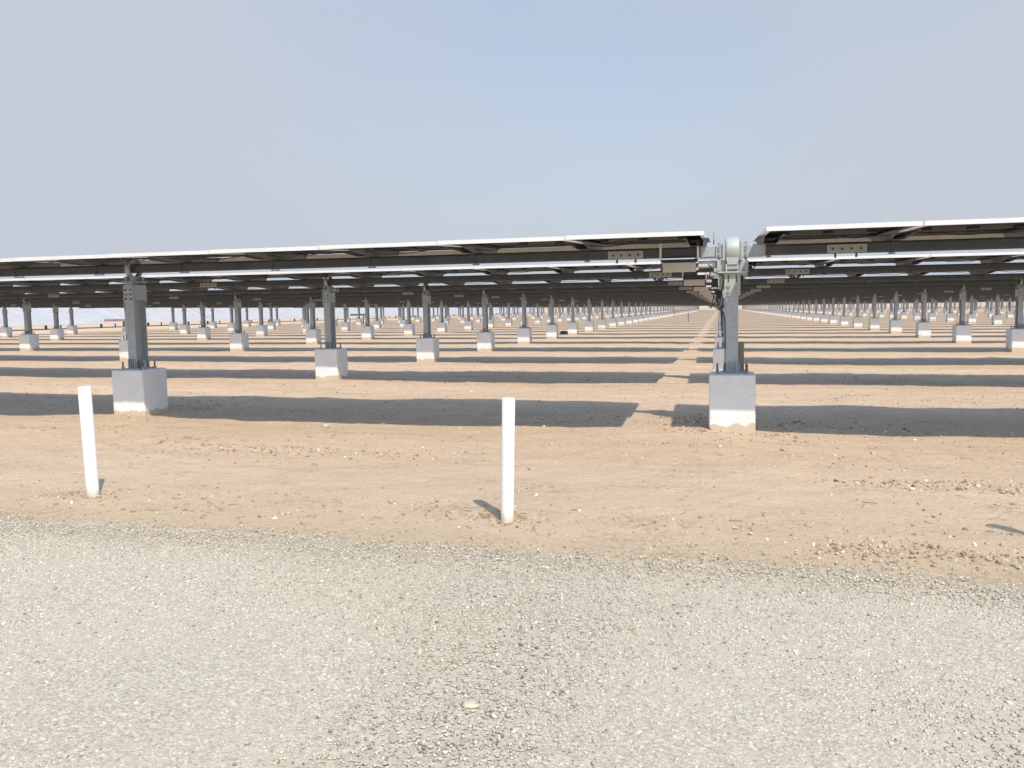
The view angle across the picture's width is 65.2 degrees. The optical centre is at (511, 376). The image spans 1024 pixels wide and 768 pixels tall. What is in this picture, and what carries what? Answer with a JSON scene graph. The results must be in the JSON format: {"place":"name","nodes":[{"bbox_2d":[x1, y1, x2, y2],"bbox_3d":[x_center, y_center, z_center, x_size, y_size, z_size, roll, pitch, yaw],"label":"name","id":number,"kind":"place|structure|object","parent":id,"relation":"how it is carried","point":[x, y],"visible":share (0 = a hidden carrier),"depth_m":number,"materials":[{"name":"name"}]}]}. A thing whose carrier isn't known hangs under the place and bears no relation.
{"place":"outdoors","nodes":[
{"label":"outdoors","id":0,"kind":"place"},
{"bbox_2d":[1,426,1021,601],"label":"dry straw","id":1,"kind":"object","parent":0,"point":[495,497],"visible":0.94,"depth_m":4.73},
{"bbox_2d":[0,302,1023,585],"bbox_3d":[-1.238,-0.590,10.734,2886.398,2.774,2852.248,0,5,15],"label":"ground","id":2,"kind":"structure","parent":0,"point":[652,486],"depth_m":7.18,"materials":[{"name":"soil"}]},
{"bbox_2d":[0,306,12,337],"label":"support post","id":3,"kind":"object","parent":2,"relation":"on","point":[5,331],"visible":0.81,"depth_m":44.91,"materials":[{"name":"paint"}]},
{"bbox_2d":[19,298,39,350],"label":"support post","id":4,"kind":"object","parent":2,"relation":"on","point":[28,340],"visible":0.95,"depth_m":27.06,"materials":[{"name":"concrete"}]},
{"bbox_2d":[0,285,710,301],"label":"solar table","id":5,"kind":"object","parent":4,"relation":"on","point":[480,291],"visible":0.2,"depth_m":23.85,"materials":[{"name":"metal"}]},
{"bbox_2d":[50,304,63,339],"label":"support post","id":6,"kind":"object","parent":2,"relation":"on","point":[56,332],"visible":0.91,"depth_m":38.29,"materials":[{"name":"concrete"}]},
{"bbox_2d":[67,307,77,334],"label":"support post","id":7,"kind":"object","parent":2,"relation":"on","point":[72,328],"visible":0.78,"depth_m":49.52,"materials":[{"name":"paint"}]},
{"bbox_2d":[20,296,714,308],"bbox_3d":[-10.440,-4.117,44.919,42.810,0.332,1.790,1,6,14],"label":"solar table","id":8,"kind":"object","parent":7,"relation":"on","point":[393,301],"visible":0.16,"depth_m":43.96,"materials":[{"name":"metal"}]},
{"bbox_2d":[77,386,99,496],"bbox_3d":[-2.641,0.467,5.005,0.076,0.810,0.076,-1,4,15],"label":"marker pipe","id":9,"kind":"object","parent":2,"relation":"on","point":[88,440],"visible":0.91,"depth_m":4.97,"materials":[{"name":"white plastic"}]},
{"bbox_2d":[0,307,211,328],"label":"tilted solar table","id":10,"kind":"object","parent":2,"relation":"on","point":[39,316],"visible":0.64,"depth_m":72.95,"materials":[{"name":"glass"}]},
{"bbox_2d":[119,300,128,360],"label":"support post","id":11,"kind":"object","parent":2,"relation":"on","point":[123,348],"visible":0.2,"depth_m":20.40,"materials":[{"name":"concrete"}]},
{"bbox_2d":[112,258,167,416],"bbox_3d":[-4.348,-0.395,9.301,0.420,1.932,0.420,0,5,15],"label":"support post","id":12,"kind":"object","parent":2,"relation":"on","point":[139,384],"visible":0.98,"depth_m":9.19,"materials":[{"name":"paint"}]},
{"bbox_2d":[0,231,709,277],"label":"solar table","id":13,"kind":"object","parent":12,"relation":"on","point":[636,246],"visible":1,"depth_m":8.26,"materials":[{"name":"metal"}]},
{"bbox_2d":[169,307,177,329],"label":"support post","id":14,"kind":"object","parent":2,"relation":"on","point":[173,325],"visible":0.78,"depth_m":58.72,"materials":[{"name":"paint"}]},
{"bbox_2d":[180,305,190,333],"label":"support post","id":15,"kind":"object","parent":2,"relation":"on","point":[184,328],"visible":0.8,"depth_m":47.49,"materials":[{"name":"paint"}]},
{"bbox_2d":[197,301,210,339],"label":"support post","id":16,"kind":"object","parent":2,"relation":"on","point":[203,332],"visible":0.9,"depth_m":36.26,"materials":[{"name":"concrete"}]},
{"bbox_2d":[209,307,216,327],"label":"support post","id":17,"kind":"object","parent":2,"relation":"on","point":[212,324],"visible":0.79,"depth_m":63.32,"materials":[{"name":"paint"}]},
{"bbox_2d":[227,305,234,331],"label":"support post","id":18,"kind":"object","parent":2,"relation":"on","point":[231,325],"visible":0.78,"depth_m":52.08,"materials":[{"name":"paint"}]},
{"bbox_2d":[229,294,248,351],"bbox_3d":[-8.592,-1.663,25.138,0.420,1.932,0.420,0,5,14],"label":"support post","id":19,"kind":"object","parent":2,"relation":"on","point":[239,339],"visible":0.93,"depth_m":25.02,"materials":[{"name":"concrete"}]},
{"bbox_2d":[256,302,267,335],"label":"support post","id":20,"kind":"object","parent":2,"relation":"on","point":[261,329],"visible":0.79,"depth_m":40.86,"materials":[{"name":"paint"}]},
{"bbox_2d":[0,295,712,307],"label":"solar table","id":21,"kind":"object","parent":20,"relation":"on","point":[383,300],"visible":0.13,"depth_m":39.03,"materials":[{"name":"glass"}]},
{"bbox_2d":[191,308,335,323],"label":"tilted solar table","id":22,"kind":"object","parent":2,"relation":"on","point":[221,314],"visible":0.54,"depth_m":99.86,"materials":[{"name":"glass"}]},
{"bbox_2d":[267,305,275,329],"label":"support post","id":23,"kind":"object","parent":2,"relation":"on","point":[271,325],"visible":0.81,"depth_m":56.69,"materials":[{"name":"paint"}]},
{"bbox_2d":[303,303,309,333],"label":"support post","id":24,"kind":"object","parent":2,"relation":"on","point":[306,325],"visible":0.73,"depth_m":45.45,"materials":[{"name":"paint"}]},
{"bbox_2d":[305,297,320,343],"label":"support post","id":25,"kind":"object","parent":2,"relation":"on","point":[313,334],"visible":0.92,"depth_m":29.62,"materials":[{"name":"concrete"}]},
{"bbox_2d":[0,289,712,304],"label":"solar table","id":26,"kind":"object","parent":25,"relation":"on","point":[396,296],"visible":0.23,"depth_m":28.91,"materials":[{"name":"metal"}]},
{"bbox_2d":[315,275,347,379],"bbox_3d":[-3.158,-0.792,13.904,0.420,1.932,0.420,0,5,14],"label":"support post","id":27,"kind":"object","parent":2,"relation":"on","point":[331,362],"visible":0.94,"depth_m":13.79,"materials":[{"name":"concrete"}]},
{"bbox_2d":[0,260,709,291],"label":"solar table","id":28,"kind":"object","parent":27,"relation":"on","point":[564,272],"visible":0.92,"depth_m":13.40,"materials":[{"name":"glass"}]},
{"bbox_2d":[341,303,349,330],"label":"support post","id":29,"kind":"object","parent":2,"relation":"on","point":[345,325],"visible":0.82,"depth_m":50.06,"materials":[{"name":"paint"}]},
{"bbox_2d":[356,306,361,324],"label":"support post","id":30,"kind":"object","parent":2,"relation":"on","point":[358,321],"visible":0.8,"depth_m":70.50,"materials":[{"name":"paint"}]},
{"bbox_2d":[248,301,716,307],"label":"solar table","id":31,"kind":"object","parent":30,"relation":"on","point":[492,304],"visible":0.08,"depth_m":67.74,"materials":[{"name":"metal"}]},
{"bbox_2d":[317,308,406,317],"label":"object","id":32,"kind":"object","parent":2,"relation":"on","point":[339,312],"visible":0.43,"depth_m":130.13,"materials":[{"name":"glass"}]},
{"bbox_2d":[361,299,373,339],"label":"support post","id":33,"kind":"object","parent":2,"relation":"on","point":[367,331],"visible":0.93,"depth_m":34.23,"materials":[{"name":"concrete"}]},
{"bbox_2d":[373,304,380,328],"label":"support post","id":34,"kind":"object","parent":2,"relation":"on","point":[376,324],"visible":0.81,"depth_m":54.67,"materials":[{"name":"paint"}]},
{"bbox_2d":[400,304,406,326],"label":"support post","id":35,"kind":"object","parent":2,"relation":"on","point":[403,321],"visible":0.76,"depth_m":59.27,"materials":[{"name":"paint"}]},
{"bbox_2d":[404,300,414,335],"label":"support post","id":36,"kind":"object","parent":2,"relation":"on","point":[409,328],"visible":0.82,"depth_m":38.83,"materials":[{"name":"paint"}]},
{"bbox_2d":[395,307,457,316],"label":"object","id":37,"kind":"object","parent":2,"relation":"on","point":[431,311],"visible":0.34,"depth_m":158.21,"materials":[{"name":"glass"}]},
{"bbox_2d":[416,283,439,361],"bbox_3d":[-1.964,-1.198,18.515,0.420,1.932,0.420,0,5,14],"label":"support post","id":38,"kind":"object","parent":2,"relation":"on","point":[427,346],"visible":0.98,"depth_m":18.39,"materials":[{"name":"concrete"}]},
{"bbox_2d":[0,277,713,298],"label":"solar table","id":39,"kind":"object","parent":38,"relation":"on","point":[353,288],"visible":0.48,"depth_m":18.76,"materials":[{"name":"black glass"}]},
{"bbox_2d":[437,301,446,332],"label":"support post","id":40,"kind":"object","parent":2,"relation":"on","point":[441,325],"visible":0.81,"depth_m":43.43,"materials":[{"name":"paint"}]},
{"bbox_2d":[460,305,465,322],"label":"support post","id":41,"kind":"object","parent":2,"relation":"on","point":[462,319],"visible":0.75,"depth_m":73.08,"materials":[{"name":"paint"}]},
{"bbox_2d":[274,301,710,307],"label":"solar table","id":42,"kind":"object","parent":41,"relation":"on","point":[499,304],"visible":0.1,"depth_m":72.20,"materials":[{"name":"metal"}]},
{"bbox_2d":[464,301,472,329],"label":"support post","id":43,"kind":"object","parent":2,"relation":"on","point":[468,324],"visible":0.82,"depth_m":48.04,"materials":[{"name":"paint"}]},
{"bbox_2d":[449,307,494,315],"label":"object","id":44,"kind":"object","parent":2,"relation":"on","point":[465,310],"visible":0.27,"depth_m":182.07,"materials":[{"name":"glass"}]},
{"bbox_2d":[477,289,494,351],"bbox_3d":[-0.769,-1.588,23.116,0.420,1.932,0.420,0,5,14],"label":"support post","id":45,"kind":"object","parent":2,"relation":"on","point":[485,339],"visible":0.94,"depth_m":22.98,"materials":[{"name":"concrete"}]},
{"bbox_2d":[488,302,493,327],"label":"support post","id":46,"kind":"object","parent":2,"relation":"on","point":[490,322],"visible":0.66,"depth_m":52.63,"materials":[{"name":"paint"}]},
{"bbox_2d":[488,307,521,313],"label":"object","id":47,"kind":"object","parent":2,"relation":"on","point":[495,309],"visible":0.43,"depth_m":213.58,"materials":[{"name":"glass"}]},
{"bbox_2d":[501,397,514,522],"bbox_3d":[-0.023,0.509,4.294,0.070,0.792,0.070,2,5,14],"label":"marker pipe","id":48,"kind":"object","parent":2,"relation":"on","point":[507,459],"visible":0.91,"depth_m":4.26,"materials":[{"name":"white plastic"}]},
{"bbox_2d":[505,302,511,325],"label":"support post","id":49,"kind":"object","parent":2,"relation":"on","point":[508,321],"visible":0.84,"depth_m":57.24,"materials":[{"name":"paint"}]},
{"bbox_2d":[170,299,707,307],"bbox_3d":[-6.860,-5.301,58.734,42.810,0.332,1.790,1,6,14],"label":"solar table","id":50,"kind":"object","parent":49,"relation":"on","point":[459,303],"visible":0.15,"depth_m":58.05,"materials":[{"name":"glass"}]},
{"bbox_2d":[0,363,1023,568],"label":"soil clods","id":51,"kind":"object","parent":2,"relation":"on","point":[893,482],"visible":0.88,"depth_m":5.30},
{"bbox_2d":[517,293,531,343],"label":"support post","id":52,"kind":"object","parent":2,"relation":"on","point":[524,333],"visible":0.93,"depth_m":27.59,"materials":[{"name":"concrete"}]},
{"bbox_2d":[546,295,557,338],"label":"support post","id":53,"kind":"object","parent":2,"relation":"on","point":[551,330],"visible":0.91,"depth_m":32.20,"materials":[{"name":"concrete"}]},
{"bbox_2d":[568,297,577,334],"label":"support post","id":54,"kind":"object","parent":2,"relation":"on","point":[572,327],"visible":0.81,"depth_m":36.80,"materials":[{"name":"paint"}]},
{"bbox_2d":[575,304,579,319],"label":"support post","id":55,"kind":"object","parent":2,"relation":"on","point":[577,316],"visible":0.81,"depth_m":84.87,"materials":[{"name":"paint"}]},
{"bbox_2d":[335,302,716,307],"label":"solar table","id":56,"kind":"object","parent":55,"relation":"on","point":[545,304],"visible":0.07,"depth_m":85.31,"materials":[{"name":"glass"}]},
{"bbox_2d":[585,298,593,331],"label":"support post","id":57,"kind":"object","parent":2,"relation":"on","point":[589,325],"visible":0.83,"depth_m":41.40,"materials":[{"name":"paint"}]},
{"bbox_2d":[598,299,605,328],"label":"support post","id":58,"kind":"object","parent":2,"relation":"on","point":[601,323],"visible":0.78,"depth_m":45.99,"materials":[{"name":"paint"}]},
{"bbox_2d":[78,298,714,308],"bbox_3d":[-9.246,-4.502,49.525,42.810,0.332,1.790,1,6,14],"label":"solar table","id":59,"kind":"object","parent":58,"relation":"on","point":[416,302],"visible":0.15,"depth_m":48.60,"materials":[{"name":"metal"}]},
{"bbox_2d":[609,300,616,326],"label":"support post","id":60,"kind":"object","parent":2,"relation":"on","point":[612,321],"visible":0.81,"depth_m":50.61,"materials":[{"name":"paint"}]},
{"bbox_2d":[146,299,715,307],"bbox_3d":[-8.053,-4.915,54.128,42.810,0.332,1.790,1,6,14],"label":"solar table","id":61,"kind":"object","parent":60,"relation":"on","point":[434,303],"visible":0.06,"depth_m":53.00,"materials":[{"name":"metal"}]},
{"bbox_2d":[618,301,624,325],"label":"support post","id":62,"kind":"object","parent":2,"relation":"on","point":[621,321],"visible":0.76,"depth_m":55.22,"materials":[{"name":"paint"}]},
{"bbox_2d":[626,302,631,323],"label":"support post","id":63,"kind":"object","parent":2,"relation":"on","point":[628,319],"visible":0.84,"depth_m":59.82,"materials":[{"name":"paint"}]},
{"bbox_2d":[217,300,713,307],"bbox_3d":[-5.666,-5.703,63.338,42.810,0.332,1.790,1,6,14],"label":"solar table","id":64,"kind":"object","parent":63,"relation":"on","point":[488,303],"visible":0.07,"depth_m":62.28,"materials":[{"name":"glass"}]},
{"bbox_2d":[644,303,648,320],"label":"support post","id":65,"kind":"object","parent":2,"relation":"on","point":[646,316],"visible":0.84,"depth_m":73.64,"materials":[{"name":"paint"}]},
{"bbox_2d":[297,302,674,307],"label":"solar table","id":66,"kind":"object","parent":65,"relation":"on","point":[510,304],"visible":0.11,"depth_m":76.70,"materials":[{"name":"metal"}]},
{"bbox_2d":[710,287,723,347],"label":"drive post","id":67,"kind":"object","parent":2,"relation":"on","point":[720,339],"visible":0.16,"depth_m":16.73,"materials":[{"name":"metal"}]},
{"bbox_2d":[740,270,1023,284],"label":"solar table","id":68,"kind":"object","parent":67,"relation":"on","point":[912,276],"visible":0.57,"depth_m":15.98,"materials":[{"name":"metal"}]},
{"bbox_2d":[706,264,747,370],"bbox_3d":[3.282,-0.776,12.239,0.620,2.010,0.420,0,5,14],"label":"drive post","id":69,"kind":"object","parent":2,"relation":"on","point":[718,355],"visible":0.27,"depth_m":12.13,"materials":[{"name":"metal"}]},
{"bbox_2d":[747,252,1023,276],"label":"solar table","id":70,"kind":"object","parent":69,"relation":"on","point":[997,261],"visible":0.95,"depth_m":11.46,"materials":[{"name":"metal"}]},
{"bbox_2d":[698,237,765,431],"bbox_3d":[2.087,-0.377,7.633,0.620,2.010,0.420,0,5,15],"label":"drive post","id":71,"kind":"object","parent":2,"relation":"on","point":[732,394],"visible":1,"depth_m":7.50,"materials":[{"name":"paint"}]},
{"bbox_2d":[753,217,1023,257],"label":"solar table","id":72,"kind":"object","parent":71,"relation":"on","point":[951,235],"visible":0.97,"depth_m":7.12,"materials":[{"name":"glass"}]},
{"bbox_2d":[543,301,1023,314],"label":"support posts","id":73,"kind":"object","parent":2,"relation":"on","point":[744,308],"visible":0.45,"depth_m":207.16,"materials":[{"name":"paint"}]},
{"bbox_2d":[820,298,826,322],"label":"support post","id":74,"kind":"object","parent":2,"relation":"on","point":[823,318],"visible":0.81,"depth_m":56.40,"materials":[{"name":"paint"}]},
{"bbox_2d":[829,298,836,323],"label":"support post","id":75,"kind":"object","parent":2,"relation":"on","point":[832,318],"visible":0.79,"depth_m":51.80,"materials":[{"name":"paint"}]},
{"bbox_2d":[840,297,847,325],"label":"support post","id":76,"kind":"object","parent":2,"relation":"on","point":[843,320],"visible":0.78,"depth_m":47.19,"materials":[{"name":"paint"}]},
{"bbox_2d":[853,295,861,327],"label":"support post","id":77,"kind":"object","parent":2,"relation":"on","point":[857,321],"visible":0.81,"depth_m":42.59,"materials":[{"name":"paint"}]},
{"bbox_2d":[868,294,879,329],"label":"support post","id":78,"kind":"object","parent":2,"relation":"on","point":[874,322],"visible":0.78,"depth_m":37.98,"materials":[{"name":"paint"}]},
{"bbox_2d":[738,292,1014,296],"bbox_3d":[31.180,-3.796,34.158,42.810,0.232,1.790,1,6,14],"label":"solar table","id":79,"kind":"object","parent":78,"relation":"on","point":[872,294],"visible":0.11,"depth_m":38.06,"materials":[{"name":"metal"}]},
{"bbox_2d":[889,292,901,332],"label":"support post","id":80,"kind":"object","parent":2,"relation":"on","point":[895,325],"visible":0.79,"depth_m":33.38,"materials":[{"name":"paint"}]},
{"bbox_2d":[740,290,1014,295],"bbox_3d":[29.987,-3.396,29.554,42.810,0.232,1.790,1,6,14],"label":"solar table","id":81,"kind":"object","parent":80,"relation":"on","point":[783,294],"visible":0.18,"depth_m":33.60,"materials":[{"name":"metal"}]},
{"bbox_2d":[913,298,919,319],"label":"support post","id":82,"kind":"object","parent":2,"relation":"on","point":[916,315],"visible":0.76,"depth_m":63.59,"materials":[{"name":"paint"}]},
{"bbox_2d":[759,297,999,300],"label":"solar table","id":83,"kind":"object","parent":82,"relation":"on","point":[898,298],"visible":0.09,"depth_m":63.92,"materials":[{"name":"glass"}]},
{"bbox_2d":[915,289,930,337],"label":"support post","id":84,"kind":"object","parent":2,"relation":"on","point":[923,328],"visible":0.96,"depth_m":28.77,"materials":[{"name":"concrete"}]},
{"bbox_2d":[740,287,1015,294],"bbox_3d":[28.793,-3.000,24.949,42.810,0.232,1.790,0,5,14],"label":"solar table","id":85,"kind":"object","parent":84,"relation":"on","point":[891,290],"visible":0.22,"depth_m":29.18,"materials":[{"name":"metal"}]},
{"bbox_2d":[928,297,935,320],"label":"support post","id":86,"kind":"object","parent":2,"relation":"on","point":[931,316],"visible":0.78,"depth_m":58.99,"materials":[{"name":"paint"}]},
{"bbox_2d":[738,296,1014,300],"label":"solar table","id":87,"kind":"object","parent":86,"relation":"on","point":[866,298],"visible":0.06,"depth_m":60.08,"materials":[{"name":"metal"}]},
{"bbox_2d":[946,296,953,321],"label":"support post","id":88,"kind":"object","parent":2,"relation":"on","point":[949,316],"visible":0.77,"depth_m":54.38,"materials":[{"name":"paint"}]},
{"bbox_2d":[743,295,1014,299],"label":"solar table","id":89,"kind":"object","parent":88,"relation":"on","point":[861,298],"visible":0.11,"depth_m":55.91,"materials":[{"name":"metal"}]},
{"bbox_2d":[952,285,971,342],"bbox_3d":[13.668,-1.863,24.297,0.420,1.932,0.420,0,5,14],"label":"support post","id":90,"kind":"object","parent":2,"relation":"on","point":[961,331],"visible":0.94,"depth_m":24.17,"materials":[{"name":"concrete"}]},
{"bbox_2d":[740,284,1023,292],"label":"solar table","id":91,"kind":"object","parent":90,"relation":"on","point":[886,287],"visible":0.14,"depth_m":24.77,"materials":[{"name":"metal"}]},
{"bbox_2d":[967,296,975,322],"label":"support post","id":92,"kind":"object","parent":2,"relation":"on","point":[971,317],"visible":0.78,"depth_m":49.78,"materials":[{"name":"paint"}]},
{"bbox_2d":[738,295,1012,299],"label":"solar table","id":93,"kind":"object","parent":92,"relation":"on","point":[893,297],"visible":0.06,"depth_m":51.18,"materials":[{"name":"metal"}]},
{"bbox_2d":[991,294,1001,324],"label":"support post","id":94,"kind":"object","parent":2,"relation":"on","point":[996,318],"visible":0.77,"depth_m":45.18,"materials":[{"name":"paint"}]},
{"bbox_2d":[738,294,1014,298],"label":"solar table","id":95,"kind":"object","parent":94,"relation":"on","point":[869,296],"visible":0.1,"depth_m":46.87,"materials":[{"name":"metal"}]},
{"bbox_2d":[1006,297,1013,317],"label":"support post","id":96,"kind":"object","parent":2,"relation":"on","point":[1009,313],"visible":0.77,"depth_m":66.18,"materials":[{"name":"paint"}]},
{"bbox_2d":[738,297,1014,301],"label":"solar table","id":97,"kind":"object","parent":96,"relation":"on","point":[890,299],"visible":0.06,"depth_m":68.85,"materials":[{"name":"metal"}]},
{"bbox_2d":[1006,278,1023,351],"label":"support post","id":98,"kind":"object","parent":2,"relation":"on","point":[1015,339],"visible":0.97,"depth_m":19.59,"materials":[{"name":"concrete"}]},
{"bbox_2d":[740,278,1023,289],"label":"solar table","id":99,"kind":"object","parent":98,"relation":"on","point":[887,283],"visible":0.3,"depth_m":20.45,"materials":[{"name":"glass"}]},
{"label":"support post","id":100,"kind":"object","parent":2,"relation":"on","visible":0},
{"bbox_2d":[738,293,1014,297],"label":"solar table","id":101,"kind":"object","parent":100,"relation":"on","point":[877,295],"visible":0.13,"depth_m":42.42,"materials":[{"name":"metal"}]},
{"bbox_2d":[0,500,1023,767],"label":"gravel road","id":102,"kind":"structure","parent":0,"point":[236,683],"depth_m":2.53,"materials":[{"name":"stone"}]},
{"bbox_2d":[461,700,479,708],"bbox_3d":[-0.120,0.950,2.320,0.057,0.008,0.042,-2,5,-7],"label":"pale stone","id":103,"kind":"object","parent":102,"relation":"on","point":[470,704],"visible":1,"depth_m":2.31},
{"bbox_2d":[0,0,1023,312],"label":"sky","id":104,"kind":"structure","parent":0,"point":[127,126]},
{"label":"drive post","id":105,"kind":"object","parent":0,"visible":0},
{"bbox_2d":[0,293,712,305],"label":"solar table","id":106,"kind":"object","parent":105,"relation":"on","point":[432,298],"visible":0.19,"depth_m":33.92,"materials":[{"name":"metal"}]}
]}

